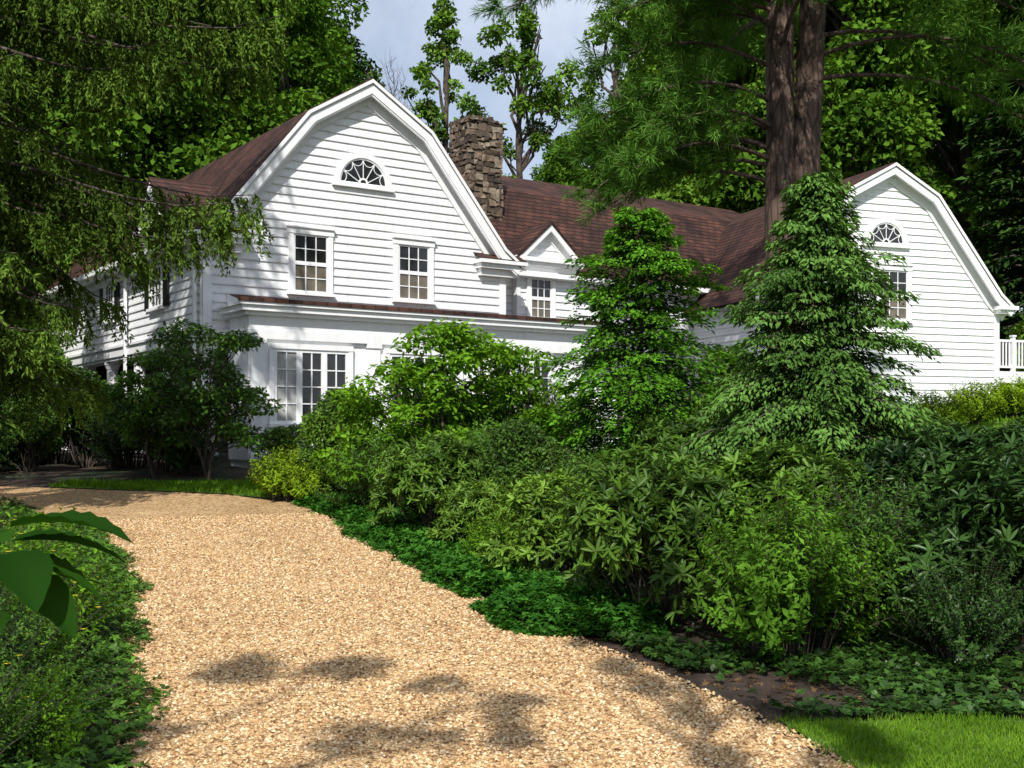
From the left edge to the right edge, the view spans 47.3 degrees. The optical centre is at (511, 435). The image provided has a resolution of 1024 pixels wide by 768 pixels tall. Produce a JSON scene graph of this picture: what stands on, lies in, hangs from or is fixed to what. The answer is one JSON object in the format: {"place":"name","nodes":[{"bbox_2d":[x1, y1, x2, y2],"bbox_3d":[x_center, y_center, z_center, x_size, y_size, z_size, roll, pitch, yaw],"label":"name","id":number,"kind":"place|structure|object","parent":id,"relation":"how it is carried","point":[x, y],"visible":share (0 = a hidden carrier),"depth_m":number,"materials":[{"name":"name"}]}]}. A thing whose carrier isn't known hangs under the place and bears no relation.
{"place":"outdoors","nodes":[
{"label":"outdoors","id":0,"kind":"place"},
{"bbox_2d":[0,502,16,530],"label":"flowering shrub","id":1,"kind":"object","parent":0,"point":[2,526],"visible":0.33,"depth_m":13.13,"materials":[{"name":"green plant"}]},
{"bbox_2d":[2,520,66,555],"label":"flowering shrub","id":2,"kind":"object","parent":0,"point":[4,525],"visible":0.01,"depth_m":10.94,"materials":[{"name":"green plant"}]},
{"bbox_2d":[0,533,89,653],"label":"ground cover plant","id":3,"kind":"object","parent":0,"point":[8,543],"visible":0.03,"depth_m":7.60,"materials":[{"name":"green plant"}]},
{"bbox_2d":[0,523,109,606],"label":"ground cover plant","id":4,"kind":"object","parent":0,"point":[47,552],"visible":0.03,"depth_m":9.03,"materials":[{"name":"green plant"}]},
{"bbox_2d":[48,477,323,498],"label":"lawn","id":5,"kind":"structure","parent":0,"point":[165,490],"depth_m":20.84,"materials":[{"name":"green plant"}]},
{"bbox_2d":[245,444,314,501],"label":"yellow green bush","id":6,"kind":"object","parent":5,"relation":"on","point":[274,479],"visible":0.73,"depth_m":19.20,"materials":[{"name":"green plant"}]},
{"bbox_2d":[0,486,867,767],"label":"gravel driveway","id":7,"kind":"structure","parent":0,"point":[109,505],"depth_m":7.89,"materials":[{"name":"beige gravel"}]},
{"bbox_2d":[0,333,1023,767],"bbox_3d":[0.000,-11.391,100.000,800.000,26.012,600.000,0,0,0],"label":"ground","id":8,"kind":"structure","parent":0,"point":[44,475],"depth_m":7.96,"materials":[{"name":"soil"}]},
{"bbox_2d":[0,512,32,553],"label":"light leaf shrub","id":9,"kind":"object","parent":8,"relation":"on","point":[9,522],"visible":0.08,"depth_m":9.54,"materials":[{"name":"green plant"}]},
{"bbox_2d":[0,309,35,461],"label":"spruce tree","id":10,"kind":"object","parent":8,"relation":"on","point":[10,422],"visible":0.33,"depth_m":22.96,"materials":[{"name":"green plant"}]},
{"bbox_2d":[0,396,45,470],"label":"dark shrub","id":11,"kind":"object","parent":8,"relation":"on","point":[3,454],"visible":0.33,"depth_m":24.65,"materials":[{"name":"green plant"}]},
{"bbox_2d":[0,365,49,461],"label":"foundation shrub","id":12,"kind":"object","parent":8,"relation":"on","point":[20,459],"visible":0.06,"depth_m":27.96,"materials":[{"name":"green plant"}]},
{"bbox_2d":[0,391,65,472],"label":"dark shrub","id":13,"kind":"object","parent":8,"relation":"on","point":[42,428],"visible":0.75,"depth_m":24.41,"materials":[{"name":"green plant"}]},
{"bbox_2d":[0,610,84,767],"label":"flowering shrub","id":14,"kind":"object","parent":8,"relation":"on","point":[15,725],"visible":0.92,"depth_m":5.09,"materials":[{"name":"green plant"}]},
{"bbox_2d":[0,656,96,767],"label":"light leaf shrub","id":15,"kind":"object","parent":8,"relation":"on","point":[42,728],"visible":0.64,"depth_m":5.34,"materials":[{"name":"green plant"}]},
{"bbox_2d":[7,380,93,463],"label":"foundation shrub","id":16,"kind":"object","parent":8,"relation":"on","point":[55,459],"visible":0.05,"depth_m":27.24,"materials":[{"name":"green plant"}]},
{"bbox_2d":[0,574,105,692],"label":"light leaf shrub","id":17,"kind":"object","parent":8,"relation":"on","point":[53,648],"visible":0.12,"depth_m":6.96,"materials":[{"name":"green plant"}]},
{"bbox_2d":[0,12,120,328],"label":"deciduous tree","id":18,"kind":"object","parent":8,"relation":"on","point":[59,70],"visible":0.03,"depth_m":42.45,"materials":[{"name":"green plant"}]},
{"bbox_2d":[0,510,131,639],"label":"leaf plant","id":19,"kind":"object","parent":8,"relation":"on","point":[29,579],"visible":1,"depth_m":3.04,"materials":[{"name":"green plant"}]},
{"bbox_2d":[0,551,132,717],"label":"flowering shrub","id":20,"kind":"object","parent":8,"relation":"on","point":[24,636],"visible":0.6,"depth_m":6.12,"materials":[{"name":"green plant"}]},
{"bbox_2d":[0,506,135,636],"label":"light leaf shrub","id":21,"kind":"object","parent":8,"relation":"on","point":[65,549],"visible":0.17,"depth_m":8.29,"materials":[{"name":"green plant"}]},
{"bbox_2d":[6,312,132,395],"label":"understory shrub","id":22,"kind":"object","parent":8,"relation":"on","point":[101,371],"visible":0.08,"depth_m":36.34,"materials":[{"name":"green plant"}]},
{"bbox_2d":[47,366,125,466],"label":"foundation shrub","id":23,"kind":"object","parent":8,"relation":"on","point":[69,423],"visible":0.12,"depth_m":26.16,"materials":[{"name":"green plant"}]},
{"bbox_2d":[0,496,174,767],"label":"ground cover","id":24,"kind":"object","parent":8,"relation":"on","point":[126,629],"visible":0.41,"depth_m":7.07,"materials":[{"name":"green plant"}]},
{"bbox_2d":[70,389,164,468],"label":"foundation shrub","id":25,"kind":"object","parent":8,"relation":"on","point":[108,447],"visible":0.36,"depth_m":25.15,"materials":[{"name":"green plant"}]},
{"bbox_2d":[0,0,263,295],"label":"deciduous tree","id":26,"kind":"object","parent":8,"relation":"on","point":[73,139],"visible":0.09,"depth_m":40.71,"materials":[{"name":"green plant"}]},
{"bbox_2d":[85,347,212,476],"bbox_3d":[-7.321,-0.441,23.566,2.515,2.768,2.677,0,0,-25],"label":"dogwood tree","id":27,"kind":"object","parent":8,"relation":"on","point":[157,360],"visible":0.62,"depth_m":23.23,"materials":[{"name":"green plant"}]},
{"bbox_2d":[0,0,299,435],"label":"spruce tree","id":28,"kind":"object","parent":8,"relation":"on","point":[42,196],"visible":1,"depth_m":16.74,"materials":[{"name":"green plant"}]},
{"bbox_2d":[121,377,211,472],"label":"foundation shrub","id":29,"kind":"object","parent":8,"relation":"on","point":[164,466],"visible":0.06,"depth_m":24.24,"materials":[{"name":"green plant"}]},
{"bbox_2d":[68,0,310,184],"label":"deciduous tree","id":30,"kind":"object","parent":8,"relation":"on","point":[177,158],"visible":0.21,"depth_m":42.15,"materials":[{"name":"green plant"}]},
{"bbox_2d":[157,428,228,474],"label":"foundation shrub","id":31,"kind":"object","parent":8,"relation":"on","point":[187,461],"visible":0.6,"depth_m":23.76,"materials":[{"name":"green plant"}]},
{"bbox_2d":[122,316,285,478],"bbox_3d":[-5.877,-0.609,22.846,3.149,3.256,2.959,0,0,0],"label":"dogwood tree","id":32,"kind":"object","parent":8,"relation":"on","point":[198,402],"visible":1,"depth_m":22.38,"materials":[{"name":"green plant"}]},
{"bbox_2d":[254,423,318,471],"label":"boxwood bush","id":33,"kind":"object","parent":8,"relation":"on","point":[284,435],"visible":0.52,"depth_m":23.42,"materials":[{"name":"green plant"}]},
{"bbox_2d":[287,459,340,503],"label":"yellow green bush","id":34,"kind":"object","parent":8,"relation":"on","point":[301,484],"visible":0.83,"depth_m":18.68,"materials":[{"name":"green plant"}]},
{"bbox_2d":[296,387,385,490],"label":"dark round bush","id":35,"kind":"object","parent":8,"relation":"on","point":[319,424],"visible":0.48,"depth_m":18.78,"materials":[{"name":"green plant"}]},
{"bbox_2d":[308,422,424,507],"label":"azalea bush","id":36,"kind":"object","parent":8,"relation":"on","point":[363,485],"visible":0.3,"depth_m":16.93,"materials":[{"name":"green plant"}]},
{"bbox_2d":[377,53,412,108],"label":"bare tree","id":37,"kind":"object","parent":8,"relation":"on","point":[393,82],"visible":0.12,"depth_m":53.95,"materials":[{"name":"grey plant"}]},
{"bbox_2d":[309,317,523,483],"bbox_3d":[-1.254,-0.272,17.863,3.426,3.059,3.759,0,0,-16],"label":"dogwood tree","id":38,"kind":"object","parent":8,"relation":"on","point":[412,376],"visible":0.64,"depth_m":17.52,"materials":[{"name":"green plant"}]},
{"bbox_2d":[363,430,499,534],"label":"rhododendron bush","id":39,"kind":"object","parent":8,"relation":"on","point":[426,469],"visible":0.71,"depth_m":14.16,"materials":[{"name":"green plant"}]},
{"bbox_2d":[290,489,578,598],"bbox_3d":[-1.444,1.176,14.852,1.442,0.631,9.820,0,0,-19],"label":"pachysandra ground cover","id":40,"kind":"object","parent":8,"relation":"on","point":[452,563],"visible":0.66,"depth_m":12.61,"materials":[{"name":"green plant"}]},
{"bbox_2d":[401,0,478,153],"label":"slender tree","id":41,"kind":"object","parent":8,"relation":"on","point":[442,19],"visible":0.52,"depth_m":49.41,"materials":[{"name":"green plant"}]},
{"bbox_2d":[389,369,529,436],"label":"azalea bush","id":42,"kind":"object","parent":8,"relation":"on","point":[448,394],"depth_m":21.45,"materials":[{"name":"green plant"}]},
{"bbox_2d":[424,476,525,542],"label":"rhododendron bush","id":43,"kind":"object","parent":8,"relation":"on","point":[471,504],"visible":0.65,"depth_m":13.00,"materials":[{"name":"green plant"}]},
{"bbox_2d":[405,410,544,525],"bbox_3d":[-0.408,0.446,15.877,2.341,1.581,2.082,0,0,0],"label":"azalea bush","id":44,"kind":"object","parent":8,"relation":"on","point":[486,447],"visible":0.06,"depth_m":15.55,"materials":[{"name":"green plant"}]},
{"bbox_2d":[399,339,595,469],"bbox_3d":[0.010,-0.173,18.960,3.124,2.790,3.427,0,0,44],"label":"dogwood tree","id":45,"kind":"object","parent":8,"relation":"on","point":[514,387],"visible":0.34,"depth_m":18.59,"materials":[{"name":"green plant"}]},
{"bbox_2d":[459,509,541,560],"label":"light azalea bush","id":46,"kind":"object","parent":8,"relation":"on","point":[478,537],"visible":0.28,"depth_m":12.13,"materials":[{"name":"green plant"}]},
{"bbox_2d":[0,0,1010,317],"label":"distant trees","id":47,"kind":"object","parent":8,"relation":"on","point":[324,54],"visible":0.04,"depth_m":63.07,"materials":[{"name":"green plant"}]},
{"bbox_2d":[464,2,574,178],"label":"slender tree","id":48,"kind":"object","parent":8,"relation":"on","point":[523,103],"visible":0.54,"depth_m":51.49,"materials":[{"name":"green plant"}]},
{"bbox_2d":[30,78,1023,468],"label":"white gambrel house","id":49,"kind":"structure","parent":8,"relation":"on","point":[388,220],"depth_m":29.34,"materials":[{"name":"paint"}]},
{"bbox_2d":[477,418,578,493],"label":"dark round bush","id":50,"kind":"object","parent":8,"relation":"on","point":[518,440],"visible":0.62,"depth_m":13.90,"materials":[{"name":"green plant"}]},
{"bbox_2d":[473,467,609,582],"bbox_3d":[0.496,0.916,11.360,1.411,1.207,1.631,0,0,45],"label":"rhododendron bush","id":51,"kind":"object","parent":8,"relation":"on","point":[539,503],"visible":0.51,"depth_m":11.12,"materials":[{"name":"green plant"}]},
{"bbox_2d":[464,371,618,464],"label":"azalea bush","id":52,"kind":"object","parent":8,"relation":"on","point":[549,397],"visible":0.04,"depth_m":19.33,"materials":[{"name":"green plant"}]},
{"bbox_2d":[513,438,623,545],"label":"azalea bush","id":53,"kind":"object","parent":8,"relation":"on","point":[568,465],"visible":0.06,"depth_m":13.30,"materials":[{"name":"green plant"}]},
{"bbox_2d":[466,578,680,643],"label":"pachysandra ground cover","id":54,"kind":"object","parent":8,"relation":"on","point":[580,610],"visible":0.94,"depth_m":9.01,"materials":[{"name":"green plant"}]},
{"bbox_2d":[538,0,664,193],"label":"slender tree","id":55,"kind":"object","parent":8,"relation":"on","point":[570,79],"visible":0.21,"depth_m":53.24,"materials":[{"name":"green plant"}]},
{"bbox_2d":[538,206,754,476],"bbox_3d":[2.050,-0.961,16.880,3.774,4.780,3.802,0,0,0],"label":"hemlock tree","id":56,"kind":"object","parent":8,"relation":"on","point":[642,391],"visible":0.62,"depth_m":16.62,"materials":[{"name":"green plant"}]},
{"bbox_2d":[567,443,740,583],"bbox_3d":[1.489,0.791,11.443,1.980,1.462,2.153,0,0,-25],"label":"rhododendron bush","id":57,"kind":"object","parent":8,"relation":"on","point":[609,468],"visible":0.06,"depth_m":11.38,"materials":[{"name":"green plant"}]},
{"bbox_2d":[548,451,768,633],"bbox_3d":[1.242,0.852,9.260,2.153,1.462,1.980,0,0,-23],"label":"rhododendron bush","id":58,"kind":"object","parent":8,"relation":"on","point":[653,507],"visible":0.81,"depth_m":8.86,"materials":[{"name":"green plant"}]},
{"bbox_2d":[628,398,767,465],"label":"rhododendron bush","id":59,"kind":"object","parent":8,"relation":"on","point":[662,432],"visible":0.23,"depth_m":15.10,"materials":[{"name":"green plant"}]},
{"bbox_2d":[596,0,845,212],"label":"deciduous tree","id":60,"kind":"object","parent":8,"relation":"on","point":[752,73],"visible":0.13,"depth_m":48.60,"materials":[{"name":"green plant"}]},
{"bbox_2d":[686,344,804,438],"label":"dark round bush","id":61,"kind":"object","parent":8,"relation":"on","point":[727,349],"visible":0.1,"depth_m":19.60,"materials":[{"name":"green plant"}]},
{"bbox_2d":[470,0,1023,430],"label":"pine tree","id":62,"kind":"object","parent":8,"relation":"on","point":[791,146],"visible":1,"depth_m":21.69,"materials":[{"name":"green plant"}]},
{"bbox_2d":[648,435,885,598],"bbox_3d":[2.342,0.760,10.418,2.070,1.528,2.251,0,0,41],"label":"rhododendron bush","id":63,"kind":"object","parent":8,"relation":"on","point":[748,471],"visible":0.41,"depth_m":10.01,"materials":[{"name":"green plant"}]},
{"bbox_2d":[544,606,1023,724],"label":"leaf litter","id":64,"kind":"object","parent":8,"relation":"on","point":[737,679],"visible":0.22,"depth_m":7.29,"materials":[{"name":"brown plant"}]},
{"bbox_2d":[657,165,949,467],"bbox_3d":[3.644,-0.855,14.182,4.239,4.714,4.037,0,0,0],"label":"arborvitae tree","id":65,"kind":"object","parent":8,"relation":"on","point":[819,410],"visible":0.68,"depth_m":13.53,"materials":[{"name":"green plant"}]},
{"bbox_2d":[687,471,921,661],"bbox_3d":[1.864,0.892,8.009,1.683,1.286,1.717,0,0,33],"label":"azalea bush","id":66,"kind":"object","parent":8,"relation":"on","point":[785,601],"visible":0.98,"depth_m":7.81,"materials":[{"name":"green plant"}]},
{"bbox_2d":[595,618,1023,718],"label":"ivy ground cover","id":67,"kind":"object","parent":8,"relation":"on","point":[920,676],"visible":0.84,"depth_m":7.43,"materials":[{"name":"green plant"}]},
{"bbox_2d":[694,0,1013,217],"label":"deciduous tree","id":68,"kind":"object","parent":8,"relation":"on","point":[843,115],"visible":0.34,"depth_m":45.36,"materials":[{"name":"green plant"}]},
{"bbox_2d":[776,457,1010,631],"bbox_3d":[2.720,0.816,8.826,1.720,1.306,1.934,0,0,-30],"label":"azalea bush","id":69,"kind":"object","parent":8,"relation":"on","point":[878,524],"visible":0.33,"depth_m":8.69,"materials":[{"name":"green plant"}]},
{"bbox_2d":[864,409,972,450],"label":"rhododendron bush","id":70,"kind":"object","parent":8,"relation":"on","point":[936,415],"visible":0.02,"depth_m":15.26,"materials":[{"name":"green plant"}]},
{"bbox_2d":[824,423,1023,611],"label":"rhododendron bush","id":71,"kind":"object","parent":8,"relation":"on","point":[926,456],"visible":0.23,"depth_m":9.59,"materials":[{"name":"green plant"}]},
{"bbox_2d":[825,0,1023,346],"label":"deciduous tree","id":72,"kind":"object","parent":8,"relation":"on","point":[951,164],"visible":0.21,"depth_m":46.59,"materials":[{"name":"green plant"}]},
{"bbox_2d":[868,445,1023,640],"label":"rhododendron bush","id":73,"kind":"object","parent":8,"relation":"on","point":[981,498],"visible":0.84,"depth_m":8.00,"materials":[{"name":"green plant"}]},
{"bbox_2d":[878,541,1023,667],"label":"azalea bush","id":74,"kind":"object","parent":8,"relation":"on","point":[991,631],"visible":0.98,"depth_m":7.58,"materials":[{"name":"green plant"}]},
{"bbox_2d":[936,420,1023,448],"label":"rhododendron bush","id":75,"kind":"object","parent":8,"relation":"on","point":[1016,429],"visible":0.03,"depth_m":11.89,"materials":[{"name":"green plant"}]},
{"bbox_2d":[937,0,1023,258],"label":"deciduous tree","id":76,"kind":"object","parent":8,"relation":"on","point":[986,7],"visible":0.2,"depth_m":44.39,"materials":[{"name":"green plant"}]},
{"bbox_2d":[954,0,1023,416],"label":"conifer tree","id":77,"kind":"object","parent":8,"relation":"on","point":[1014,252],"visible":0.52,"depth_m":39.95,"materials":[{"name":"green plant"}]},
{"bbox_2d":[1000,319,1023,394],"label":"understory shrub","id":78,"kind":"object","parent":8,"relation":"on","point":[1019,324],"visible":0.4,"depth_m":37.79,"materials":[{"name":"green plant"}]},
{"bbox_2d":[31,0,1022,311],"label":"sky","id":79,"kind":"structure","parent":0,"point":[394,27],"materials":[{"name":"blue"}]},
{"bbox_2d":[767,707,1023,767],"bbox_3d":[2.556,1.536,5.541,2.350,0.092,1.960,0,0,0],"label":"grass","id":80,"kind":"structure","parent":0,"point":[977,759],"depth_m":5.91,"materials":[{"name":"green plant"}]},
{"bbox_2d":[839,419,1006,456],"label":"lawn","id":81,"kind":"structure","parent":0,"point":[982,426],"depth_m":28.71,"materials":[{"name":"green plant"}]},
{"bbox_2d":[908,389,972,425],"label":"perennial clump","id":82,"kind":"object","parent":81,"relation":"on","point":[950,408],"visible":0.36,"depth_m":28.50,"materials":[{"name":"green plant"}]},
{"bbox_2d":[938,379,1007,425],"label":"perennial clump","id":83,"kind":"object","parent":81,"relation":"on","point":[976,403],"visible":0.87,"depth_m":29.26,"materials":[{"name":"green plant"}]},
{"bbox_2d":[986,374,1023,418],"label":"perennial clump","id":84,"kind":"object","parent":81,"relation":"on","point":[1012,398],"visible":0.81,"depth_m":29.50,"materials":[{"name":"green plant"}]},
{"bbox_2d":[956,415,1023,445],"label":"grass","id":85,"kind":"structure","parent":0,"point":[986,423],"depth_m":28.83,"materials":[{"name":"green plant"}]},
{"bbox_2d":[996,428,1023,589],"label":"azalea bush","id":86,"kind":"object","parent":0,"point":[1003,444],"visible":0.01,"depth_m":9.81,"materials":[{"name":"green plant"}]},
{"bbox_2d":[1003,416,1023,430],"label":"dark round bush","id":87,"kind":"object","parent":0,"point":[1020,420],"visible":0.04,"depth_m":17.53,"materials":[{"name":"green plant"}]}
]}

